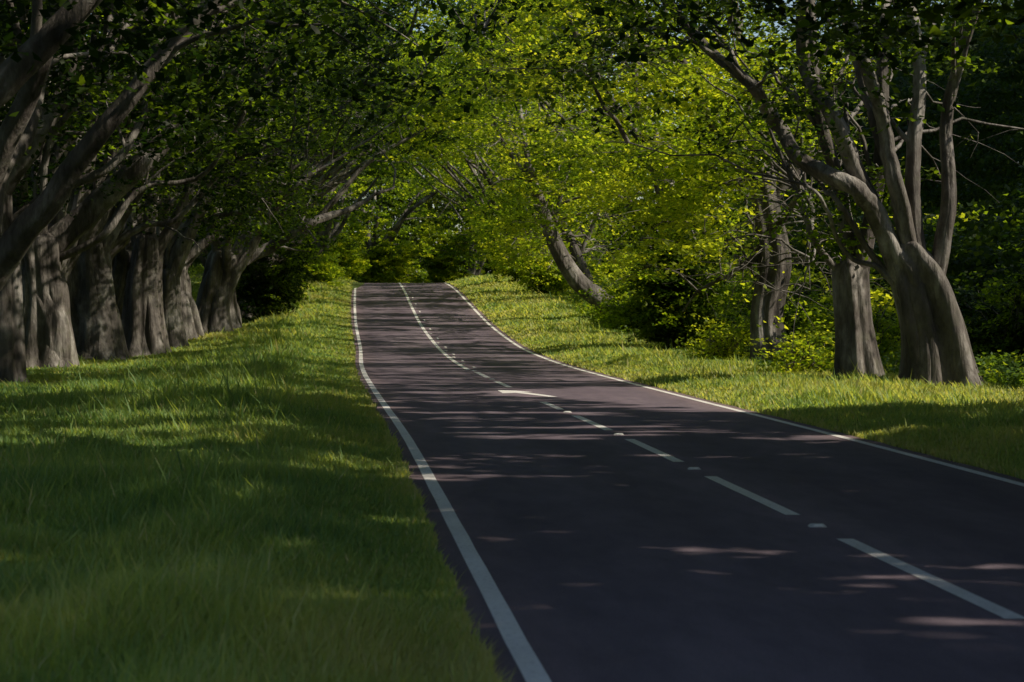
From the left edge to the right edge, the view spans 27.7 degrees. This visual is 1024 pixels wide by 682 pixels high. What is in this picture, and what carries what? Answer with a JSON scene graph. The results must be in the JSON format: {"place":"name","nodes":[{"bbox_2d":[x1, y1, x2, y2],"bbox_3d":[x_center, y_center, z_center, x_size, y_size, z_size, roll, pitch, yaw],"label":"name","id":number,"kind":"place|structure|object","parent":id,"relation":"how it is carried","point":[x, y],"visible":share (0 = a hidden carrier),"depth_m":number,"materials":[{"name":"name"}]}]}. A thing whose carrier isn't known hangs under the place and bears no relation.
{"place":"outdoors","nodes":[
{"label":"outdoors","id":0,"kind":"place"},
{"bbox_2d":[0,271,1023,681],"bbox_3d":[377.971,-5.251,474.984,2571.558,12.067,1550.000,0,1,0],"label":"ground","id":1,"kind":"structure","parent":0,"point":[356,285],"depth_m":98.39,"materials":[{"name":"green plant"}]},
{"bbox_2d":[0,0,330,170],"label":"beech tree","id":2,"kind":"object","parent":1,"relation":"on","point":[192,143],"visible":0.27,"depth_m":47.66,"materials":[{"name":"green plant"}]},
{"bbox_2d":[0,0,364,281],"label":"beech tree","id":3,"kind":"object","parent":1,"relation":"on","point":[67,265],"visible":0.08,"depth_m":59.27,"materials":[{"name":"green plant"}]},
{"bbox_2d":[0,0,381,132],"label":"beech tree","id":4,"kind":"object","parent":1,"relation":"on","point":[29,58],"visible":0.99,"depth_m":26.69,"materials":[{"name":"green plant"}]},
{"bbox_2d":[3,1,395,260],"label":"beech tree","id":5,"kind":"object","parent":1,"relation":"on","point":[116,250],"visible":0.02,"depth_m":70.10,"materials":[{"name":"green plant"}]},
{"bbox_2d":[1,4,413,315],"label":"beech tree","id":6,"kind":"object","parent":1,"relation":"on","point":[121,259],"visible":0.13,"depth_m":77.38,"materials":[{"name":"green plant"}]},
{"bbox_2d":[0,0,423,360],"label":"beech tree","id":7,"kind":"object","parent":1,"relation":"on","point":[97,326],"visible":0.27,"depth_m":63.88,"materials":[{"name":"green plant"}]},
{"bbox_2d":[0,0,424,367],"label":"beech tree","id":8,"kind":"object","parent":1,"relation":"on","point":[49,336],"visible":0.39,"depth_m":54.68,"materials":[{"name":"green plant"}]},
{"bbox_2d":[10,2,425,339],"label":"beech tree","id":9,"kind":"object","parent":1,"relation":"on","point":[193,327],"visible":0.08,"depth_m":83.57,"materials":[{"name":"green plant"}]},
{"bbox_2d":[0,0,477,356],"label":"beech tree","id":10,"kind":"object","parent":1,"relation":"on","point":[143,323],"visible":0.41,"depth_m":67.23,"materials":[{"name":"green plant"}]},
{"bbox_2d":[29,0,472,347],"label":"beech tree","id":11,"kind":"object","parent":1,"relation":"on","point":[176,253],"visible":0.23,"depth_m":75.15,"materials":[{"name":"green plant"}]},
{"bbox_2d":[0,0,524,383],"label":"beech tree","id":12,"kind":"object","parent":1,"relation":"on","point":[12,353],"visible":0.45,"depth_m":44.83,"materials":[{"name":"green plant"}]},
{"bbox_2d":[88,0,441,328],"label":"beech tree","id":13,"kind":"object","parent":1,"relation":"on","point":[268,248],"visible":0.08,"depth_m":94.85,"materials":[{"name":"green plant"}]},
{"bbox_2d":[98,0,449,333],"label":"beech tree","id":14,"kind":"object","parent":1,"relation":"on","point":[225,267],"visible":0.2,"depth_m":88.32,"materials":[{"name":"green plant"}]},
{"bbox_2d":[232,217,316,320],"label":"shrub","id":15,"kind":"object","parent":1,"relation":"on","point":[265,282],"visible":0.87,"depth_m":97.43,"materials":[{"name":"green plant"}]},
{"bbox_2d":[98,5,453,303],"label":"beech tree","id":16,"kind":"object","parent":1,"relation":"on","point":[333,171],"visible":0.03,"depth_m":109.18,"materials":[{"name":"green plant"}]},
{"bbox_2d":[0,0,552,290],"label":"beech tree","id":17,"kind":"object","parent":1,"relation":"on","point":[28,225],"visible":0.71,"depth_m":35.29,"materials":[{"name":"green plant"}]},
{"bbox_2d":[236,214,319,303],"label":"shrub","id":18,"kind":"object","parent":1,"relation":"on","point":[305,283],"visible":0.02,"depth_m":104.46,"materials":[{"name":"green plant"}]},
{"bbox_2d":[198,57,404,240],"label":"beech tree","id":19,"kind":"object","parent":1,"relation":"on","point":[329,193],"depth_m":131.08,"materials":[{"name":"green plant"}]},
{"bbox_2d":[132,0,498,316],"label":"beech tree","id":20,"kind":"object","parent":1,"relation":"on","point":[329,205],"visible":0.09,"depth_m":102.13,"materials":[{"name":"green plant"}]},
{"bbox_2d":[292,234,351,285],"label":"shrub","id":21,"kind":"object","parent":1,"relation":"on","point":[323,269],"visible":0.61,"depth_m":120.24,"materials":[{"name":"green plant"}]},
{"bbox_2d":[228,40,419,224],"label":"beech tree","id":22,"kind":"object","parent":1,"relation":"on","point":[353,165],"depth_m":139.39,"materials":[{"name":"green plant"}]},
{"bbox_2d":[232,64,420,239],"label":"beech tree","id":23,"kind":"object","parent":1,"relation":"on","point":[373,171],"visible":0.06,"depth_m":147.91,"materials":[{"name":"green plant"}]},
{"bbox_2d":[192,0,462,252],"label":"beech tree","id":24,"kind":"object","parent":1,"relation":"on","point":[340,179],"visible":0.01,"depth_m":116.76,"materials":[{"name":"green plant"}]},
{"bbox_2d":[302,216,388,276],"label":"shrub","id":25,"kind":"object","parent":1,"relation":"on","point":[350,257],"visible":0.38,"depth_m":167.25,"materials":[{"name":"green plant"}]},
{"bbox_2d":[300,78,450,258],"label":"beech tree","id":26,"kind":"object","parent":1,"relation":"on","point":[335,232],"visible":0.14,"depth_m":163.84,"materials":[{"name":"green plant"}]},
{"bbox_2d":[339,204,411,280],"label":"shrub","id":27,"kind":"object","parent":1,"relation":"on","point":[363,247],"visible":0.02,"depth_m":189.37,"materials":[{"name":"green plant"}]},
{"bbox_2d":[306,124,467,282],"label":"beech tree","id":28,"kind":"object","parent":1,"relation":"on","point":[372,241],"visible":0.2,"depth_m":176.73,"materials":[{"name":"green plant"}]},
{"bbox_2d":[349,226,433,282],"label":"shrub","id":29,"kind":"object","parent":1,"relation":"on","point":[390,270],"visible":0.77,"depth_m":175.30,"materials":[{"name":"green plant"}]},
{"bbox_2d":[380,153,494,277],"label":"beech tree","id":30,"kind":"object","parent":1,"relation":"on","point":[474,268],"visible":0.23,"depth_m":194.53,"materials":[{"name":"green plant"}]},
{"bbox_2d":[405,213,475,282],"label":"shrub","id":31,"kind":"object","parent":1,"relation":"on","point":[446,274],"visible":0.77,"depth_m":195.29,"materials":[{"name":"green plant"}]},
{"bbox_2d":[353,39,583,274],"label":"beech tree","id":32,"kind":"object","parent":1,"relation":"on","point":[490,250],"visible":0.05,"depth_m":144.98,"materials":[{"name":"green plant"}]},
{"bbox_2d":[351,15,597,267],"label":"beech tree","id":33,"kind":"object","parent":1,"relation":"on","point":[470,196],"visible":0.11,"depth_m":132.13,"materials":[{"name":"green plant"}]},
{"bbox_2d":[379,54,579,274],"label":"beech tree","id":34,"kind":"object","parent":1,"relation":"on","point":[446,180],"visible":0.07,"depth_m":156.74,"materials":[{"name":"green plant"}]},
{"bbox_2d":[356,0,631,291],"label":"beech tree","id":35,"kind":"object","parent":1,"relation":"on","point":[483,172],"visible":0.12,"depth_m":111.31,"materials":[{"name":"green plant"}]},
{"bbox_2d":[377,2,612,280],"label":"beech tree","id":36,"kind":"object","parent":1,"relation":"on","point":[481,185],"visible":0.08,"depth_m":121.71,"materials":[{"name":"green plant"}]},
{"bbox_2d":[408,97,611,268],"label":"beech tree","id":37,"kind":"object","parent":1,"relation":"on","point":[577,227],"depth_m":169.86,"materials":[{"name":"green plant"}]},
{"bbox_2d":[0,0,1023,348],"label":"woodland","id":38,"kind":"object","parent":1,"relation":"on","point":[992,172],"visible":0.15,"depth_m":95.76,"materials":[{"name":"green plant"}]},
{"bbox_2d":[483,239,556,281],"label":"shrub","id":39,"kind":"object","parent":1,"relation":"on","point":[508,273],"visible":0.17,"depth_m":123.36,"materials":[{"name":"green plant"}]},
{"bbox_2d":[382,0,684,293],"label":"beech tree","id":40,"kind":"object","parent":1,"relation":"on","point":[575,250],"visible":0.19,"depth_m":105.39,"materials":[{"name":"green plant"}]},
{"bbox_2d":[506,235,573,294],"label":"shrub","id":41,"kind":"object","parent":1,"relation":"on","point":[554,281],"visible":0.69,"depth_m":111.21,"materials":[{"name":"green plant"}]},
{"bbox_2d":[370,0,744,314],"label":"beech tree","id":42,"kind":"object","parent":1,"relation":"on","point":[576,278],"visible":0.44,"depth_m":90.81,"materials":[{"name":"green plant"}]},
{"bbox_2d":[500,112,635,278],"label":"beech tree","id":43,"kind":"object","parent":1,"relation":"on","point":[581,233],"visible":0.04,"depth_m":183.80,"materials":[{"name":"green plant"}]},
{"bbox_2d":[383,0,812,342],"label":"beech tree","id":44,"kind":"object","parent":1,"relation":"on","point":[585,148],"visible":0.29,"depth_m":71.73,"materials":[{"name":"green plant"}]},
{"bbox_2d":[188,264,1023,389],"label":"undergrowth","id":45,"kind":"object","parent":1,"relation":"on","point":[1012,375],"visible":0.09,"depth_m":50.04,"materials":[{"name":"green plant"}]},
{"bbox_2d":[572,262,649,329],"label":"shrub","id":46,"kind":"object","parent":1,"relation":"on","point":[602,317],"visible":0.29,"depth_m":85.63,"materials":[{"name":"green plant"}]},
{"bbox_2d":[429,0,833,305],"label":"beech tree","id":47,"kind":"object","parent":1,"relation":"on","point":[579,175],"visible":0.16,"depth_m":81.01,"materials":[{"name":"green plant"}]},
{"bbox_2d":[595,178,756,349],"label":"shrub","id":48,"kind":"object","parent":1,"relation":"on","point":[668,319],"visible":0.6,"depth_m":69.27,"materials":[{"name":"green plant"}]},
{"bbox_2d":[457,0,979,361],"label":"beech tree","id":49,"kind":"object","parent":1,"relation":"on","point":[772,257],"visible":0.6,"depth_m":56.78,"materials":[{"name":"green plant"}]},
{"bbox_2d":[438,0,1023,388],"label":"beech tree","id":50,"kind":"object","parent":1,"relation":"on","point":[935,340],"visible":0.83,"depth_m":43.57,"materials":[{"name":"green plant"}]},
{"bbox_2d":[675,311,795,359],"bbox_3d":[6.330,-0.007,60.696,3.001,1.738,3.219,-1,1,-42],"label":"shrub","id":51,"kind":"object","parent":1,"relation":"on","point":[719,347],"visible":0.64,"depth_m":60.60,"materials":[{"name":"green plant"}]},
{"bbox_2d":[501,0,1023,377],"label":"beech tree","id":52,"kind":"object","parent":1,"relation":"on","point":[855,339],"visible":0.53,"depth_m":45.67,"materials":[{"name":"green plant"}]},
{"bbox_2d":[705,264,834,357],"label":"shrub","id":53,"kind":"object","parent":1,"relation":"on","point":[790,309],"visible":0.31,"depth_m":65.34,"materials":[{"name":"green plant"}]},
{"bbox_2d":[746,313,834,373],"bbox_3d":[7.080,0.254,50.248,2.967,1.858,3.127,0,1,0],"label":"shrub","id":54,"kind":"object","parent":1,"relation":"on","point":[808,360],"visible":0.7,"depth_m":49.80,"materials":[{"name":"green plant"}]},
{"bbox_2d":[592,0,1023,143],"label":"beech tree","id":55,"kind":"object","parent":1,"relation":"on","point":[894,29],"visible":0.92,"depth_m":32.47,"materials":[{"name":"green plant"}]},
{"bbox_2d":[791,278,900,364],"bbox_3d":[9.628,-0.422,57.047,3.777,2.844,4.044,-1,1,-45],"label":"shrub","id":56,"kind":"object","parent":1,"relation":"on","point":[887,329],"visible":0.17,"depth_m":56.57,"materials":[{"name":"green plant"}]},
{"bbox_2d":[814,0,1023,36],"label":"beech tree","id":57,"kind":"object","parent":1,"relation":"on","point":[889,11],"visible":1,"depth_m":24.55,"materials":[{"name":"green plant"}]},
{"bbox_2d":[952,226,1023,380],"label":"shrub","id":58,"kind":"object","parent":1,"relation":"on","point":[1010,339],"visible":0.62,"depth_m":48.49,"materials":[{"name":"green plant"}]},
{"bbox_2d":[91,0,1013,282],"label":"sky","id":59,"kind":"structure","parent":0,"point":[756,34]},
{"bbox_2d":[350,283,1023,681],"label":"road","id":60,"kind":"structure","parent":0,"point":[582,541],"depth_m":16.77,"materials":[{"name":"grey asphalt"}]},
{"bbox_2d":[688,467,700,469],"bbox_3d":[1.970,1.374,22.429,0.140,0.022,0.130,0,1,0],"label":"road stud","id":61,"kind":"object","parent":60,"relation":"on","point":[693,468],"visible":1,"depth_m":22.37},
{"bbox_2d":[808,523,825,526],"bbox_3d":[2.455,1.480,16.690,0.140,0.022,0.130,0,1,0],"label":"road stud","id":62,"kind":"object","parent":60,"relation":"on","point":[816,525],"visible":1,"depth_m":16.64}
]}

